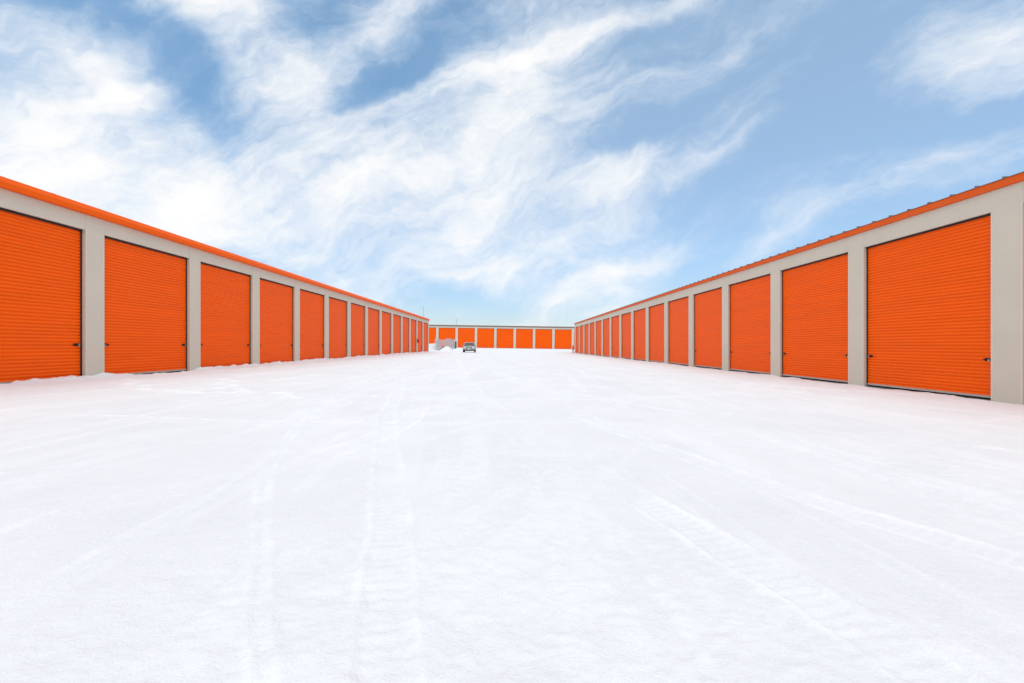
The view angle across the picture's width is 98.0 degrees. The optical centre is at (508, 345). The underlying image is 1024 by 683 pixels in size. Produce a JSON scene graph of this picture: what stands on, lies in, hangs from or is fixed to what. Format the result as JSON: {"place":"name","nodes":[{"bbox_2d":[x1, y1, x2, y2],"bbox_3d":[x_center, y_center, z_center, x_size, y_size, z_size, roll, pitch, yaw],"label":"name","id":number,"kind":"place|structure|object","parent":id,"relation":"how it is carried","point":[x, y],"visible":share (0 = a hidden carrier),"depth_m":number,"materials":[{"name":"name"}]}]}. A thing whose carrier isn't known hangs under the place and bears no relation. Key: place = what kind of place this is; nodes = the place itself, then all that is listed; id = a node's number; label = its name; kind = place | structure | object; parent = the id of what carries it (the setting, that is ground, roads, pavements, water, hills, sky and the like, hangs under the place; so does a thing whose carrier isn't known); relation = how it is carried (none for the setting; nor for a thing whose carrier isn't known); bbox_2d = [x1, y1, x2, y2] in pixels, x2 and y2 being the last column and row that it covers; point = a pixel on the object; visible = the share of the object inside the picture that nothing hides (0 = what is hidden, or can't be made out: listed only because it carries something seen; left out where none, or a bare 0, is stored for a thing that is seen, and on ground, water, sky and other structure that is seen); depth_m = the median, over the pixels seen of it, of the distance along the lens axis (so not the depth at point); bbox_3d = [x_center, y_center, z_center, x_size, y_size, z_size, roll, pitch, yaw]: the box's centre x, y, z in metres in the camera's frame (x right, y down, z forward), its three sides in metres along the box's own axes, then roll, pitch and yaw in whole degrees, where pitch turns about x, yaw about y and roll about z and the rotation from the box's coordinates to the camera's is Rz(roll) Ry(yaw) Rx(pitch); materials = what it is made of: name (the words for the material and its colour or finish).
{"place":"outdoors","nodes":[
{"label":"outdoors","id":0,"kind":"place"},
{"bbox_2d":[0,176,429,383],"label":"storage building","id":1,"kind":"structure","parent":0,"point":[86,290],"depth_m":14.19,"materials":[{"name":"orange paint"}]},
{"bbox_2d":[0,207,82,383],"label":"door","id":2,"kind":"structure","parent":1,"relation":"in","point":[41,259],"depth_m":11.02,"materials":[{"name":"orange paint"}]},
{"bbox_2d":[104,236,186,374],"bbox_3d":[-11.612,-1.141,14.358,0.127,4.118,3.371,0,0,0],"label":"door","id":3,"kind":"structure","parent":1,"relation":"in","point":[145,288],"depth_m":14.15,"materials":[{"name":"orange paint"}]},
{"bbox_2d":[201,262,250,366],"bbox_3d":[-11.612,-1.141,18.303,0.127,4.118,3.371,0,0,0],"label":"door","id":4,"kind":"structure","parent":1,"relation":"in","point":[225,293],"depth_m":18.22,"materials":[{"name":"orange paint"}]},
{"bbox_2d":[260,278,292,363],"bbox_3d":[-11.612,-1.141,22.247,0.127,4.118,3.371,0,0,0],"label":"door","id":5,"kind":"structure","parent":1,"relation":"in","point":[276,301],"depth_m":22.19,"materials":[{"name":"orange paint"}]},
{"bbox_2d":[300,289,323,360],"bbox_3d":[-11.612,-1.141,26.192,0.127,4.118,3.371,0,0,0],"label":"door","id":6,"kind":"structure","parent":1,"relation":"in","point":[311,303],"depth_m":26.20,"materials":[{"name":"orange paint"}]},
{"bbox_2d":[329,297,346,358],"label":"door","id":7,"kind":"structure","parent":1,"relation":"in","point":[337,307],"depth_m":30.22,"materials":[{"name":"orange paint"}]},
{"bbox_2d":[351,303,364,356],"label":"door","id":8,"kind":"structure","parent":1,"relation":"in","point":[357,311],"depth_m":34.22,"materials":[{"name":"orange paint"}]},
{"bbox_2d":[368,307,378,354],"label":"door","id":9,"kind":"structure","parent":1,"relation":"in","point":[373,314],"depth_m":38.17,"materials":[{"name":"orange paint"}]},
{"bbox_2d":[382,311,390,354],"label":"door","id":10,"kind":"structure","parent":1,"relation":"in","point":[386,317],"depth_m":42.23,"materials":[{"name":"orange paint"}]},
{"bbox_2d":[393,314,400,352],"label":"door","id":11,"kind":"structure","parent":1,"relation":"in","point":[396,318],"depth_m":46.08,"materials":[{"name":"orange paint"}]},
{"bbox_2d":[403,317,408,352],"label":"door","id":12,"kind":"structure","parent":1,"relation":"in","point":[405,320],"depth_m":50.08,"materials":[{"name":"orange paint"}]},
{"bbox_2d":[411,319,415,352],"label":"door","id":13,"kind":"structure","parent":1,"relation":"in","point":[413,322],"depth_m":54.17,"materials":[{"name":"orange paint"}]},
{"bbox_2d":[418,321,421,351],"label":"door","id":14,"kind":"structure","parent":1,"relation":"in","point":[419,322],"depth_m":58.37,"materials":[{"name":"orange paint"}]},
{"bbox_2d":[424,323,427,351],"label":"door","id":15,"kind":"structure","parent":1,"relation":"in","point":[425,324],"depth_m":62.08,"materials":[{"name":"orange paint"}]},
{"bbox_2d":[0,348,1023,682],"bbox_3d":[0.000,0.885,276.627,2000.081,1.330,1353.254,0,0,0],"label":"snow ground","id":16,"kind":"structure","parent":0,"point":[510,516],"depth_m":2.72,"materials":[{"name":"white snow"}]},
{"bbox_2d":[429,343,435,349],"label":"snow pile","id":17,"kind":"object","parent":16,"relation":"on","point":[432,346],"visible":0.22,"depth_m":78.41,"materials":[{"name":"white snow"}]},
{"bbox_2d":[435,338,454,348],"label":"metal fence","id":18,"kind":"object","parent":16,"relation":"on","point":[444,342],"visible":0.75,"depth_m":81.79,"materials":[{"name":"metal"}]},
{"bbox_2d":[440,346,452,350],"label":"snow pile","id":19,"kind":"object","parent":16,"relation":"on","point":[447,348],"visible":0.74,"depth_m":72.41,"materials":[{"name":"white snow"}]},
{"bbox_2d":[462,342,476,351],"bbox_3d":[-5.900,0.281,66.505,2.120,1.493,4.390,0,0,-3],"label":"parked car","id":20,"kind":"object","parent":16,"relation":"on","point":[469,346],"visible":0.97,"depth_m":64.89,"materials":[{"name":"silver metal"}]},
{"bbox_2d":[429,325,574,348],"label":"storage building","id":21,"kind":"structure","parent":16,"relation":"on","point":[528,337],"depth_m":103.10,"materials":[{"name":"orange paint"}]},
{"bbox_2d":[429,328,435,343],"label":"door","id":22,"kind":"structure","parent":21,"relation":"in","point":[432,331],"depth_m":103.10,"materials":[{"name":"orange paint"}]},
{"bbox_2d":[439,328,454,346],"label":"door","id":23,"kind":"structure","parent":21,"relation":"in","point":[444,333],"depth_m":103.10,"materials":[{"name":"orange paint"}]},
{"bbox_2d":[458,328,474,347],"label":"door","id":24,"kind":"structure","parent":21,"relation":"in","point":[464,334],"depth_m":103.10,"materials":[{"name":"orange paint"}]},
{"bbox_2d":[477,328,493,347],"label":"door","id":25,"kind":"structure","parent":21,"relation":"in","point":[485,336],"depth_m":103.10,"materials":[{"name":"orange paint"}]},
{"bbox_2d":[496,328,513,347],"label":"door","id":26,"kind":"structure","parent":21,"relation":"in","point":[504,336],"depth_m":103.10,"materials":[{"name":"orange paint"}]},
{"bbox_2d":[516,329,532,348],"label":"door","id":27,"kind":"structure","parent":21,"relation":"in","point":[524,337],"depth_m":103.10,"materials":[{"name":"orange paint"}]},
{"bbox_2d":[535,329,551,348],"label":"door","id":28,"kind":"structure","parent":21,"relation":"in","point":[543,337],"depth_m":103.10,"materials":[{"name":"orange paint"}]},
{"bbox_2d":[555,329,571,348],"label":"door","id":29,"kind":"structure","parent":21,"relation":"in","point":[562,336],"depth_m":103.10,"materials":[{"name":"orange paint"}]},
{"bbox_2d":[0,0,1023,326],"label":"sky","id":30,"kind":"structure","parent":0,"point":[556,163],"materials":[{"name":"blue"}]},
{"bbox_2d":[574,171,1023,404],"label":"storage building","id":31,"kind":"structure","parent":0,"point":[928,297],"depth_m":13.93,"materials":[{"name":"orange paint"}]},
{"bbox_2d":[576,326,578,352],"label":"door","id":32,"kind":"structure","parent":31,"relation":"in","point":[577,328],"depth_m":74.73,"materials":[{"name":"orange paint"}]},
{"bbox_2d":[580,325,582,353],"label":"door","id":33,"kind":"structure","parent":31,"relation":"in","point":[581,327],"depth_m":70.62,"materials":[{"name":"orange paint"}]},
{"bbox_2d":[585,324,588,353],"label":"door","id":34,"kind":"structure","parent":31,"relation":"in","point":[586,325],"depth_m":65.62,"materials":[{"name":"orange paint"}]},
{"bbox_2d":[590,322,594,354],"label":"door","id":35,"kind":"structure","parent":31,"relation":"in","point":[592,325],"depth_m":61.31,"materials":[{"name":"orange paint"}]},
{"bbox_2d":[596,320,600,355],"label":"door","id":36,"kind":"structure","parent":31,"relation":"in","point":[598,324],"depth_m":57.19,"materials":[{"name":"orange paint"}]},
{"bbox_2d":[603,318,609,356],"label":"door","id":37,"kind":"structure","parent":31,"relation":"in","point":[606,322],"depth_m":52.50,"materials":[{"name":"orange paint"}]},
{"bbox_2d":[612,315,618,357],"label":"door","id":38,"kind":"structure","parent":31,"relation":"in","point":[615,320],"depth_m":48.08,"materials":[{"name":"orange paint"}]},
{"bbox_2d":[622,312,630,358],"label":"door","id":39,"kind":"structure","parent":31,"relation":"in","point":[626,318],"depth_m":43.57,"materials":[{"name":"orange paint"}]},
{"bbox_2d":[634,308,645,360],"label":"door","id":40,"kind":"structure","parent":31,"relation":"in","point":[639,315],"depth_m":39.01,"materials":[{"name":"orange paint"}]},
{"bbox_2d":[649,303,663,362],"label":"door","id":41,"kind":"structure","parent":31,"relation":"in","point":[656,312],"depth_m":34.70,"materials":[{"name":"orange paint"}]},
{"bbox_2d":[669,296,688,364],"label":"door","id":42,"kind":"structure","parent":31,"relation":"in","point":[678,308],"depth_m":30.06,"materials":[{"name":"orange paint"}]},
{"bbox_2d":[694,287,721,368],"bbox_3d":[11.492,-0.964,25.705,0.127,4.485,3.766,0,0,0],"label":"door","id":43,"kind":"structure","parent":31,"relation":"in","point":[707,304],"depth_m":25.66,"materials":[{"name":"orange paint"}]},
{"bbox_2d":[730,274,770,374],"bbox_3d":[11.492,-0.964,21.275,0.127,4.485,3.766,0,0,0],"label":"door","id":44,"kind":"structure","parent":31,"relation":"in","point":[750,304],"depth_m":21.12,"materials":[{"name":"orange paint"}]},
{"bbox_2d":[782,252,847,382],"bbox_3d":[11.492,-0.964,16.845,0.127,4.485,3.766,0,0,0],"label":"door","id":45,"kind":"structure","parent":31,"relation":"in","point":[814,294],"depth_m":16.65,"materials":[{"name":"orange paint"}]},
{"bbox_2d":[866,213,990,398],"bbox_3d":[11.492,-0.964,12.415,0.127,4.485,3.766,0,0,0],"label":"door","id":46,"kind":"structure","parent":31,"relation":"in","point":[928,293],"depth_m":12.08,"materials":[{"name":"orange paint"}]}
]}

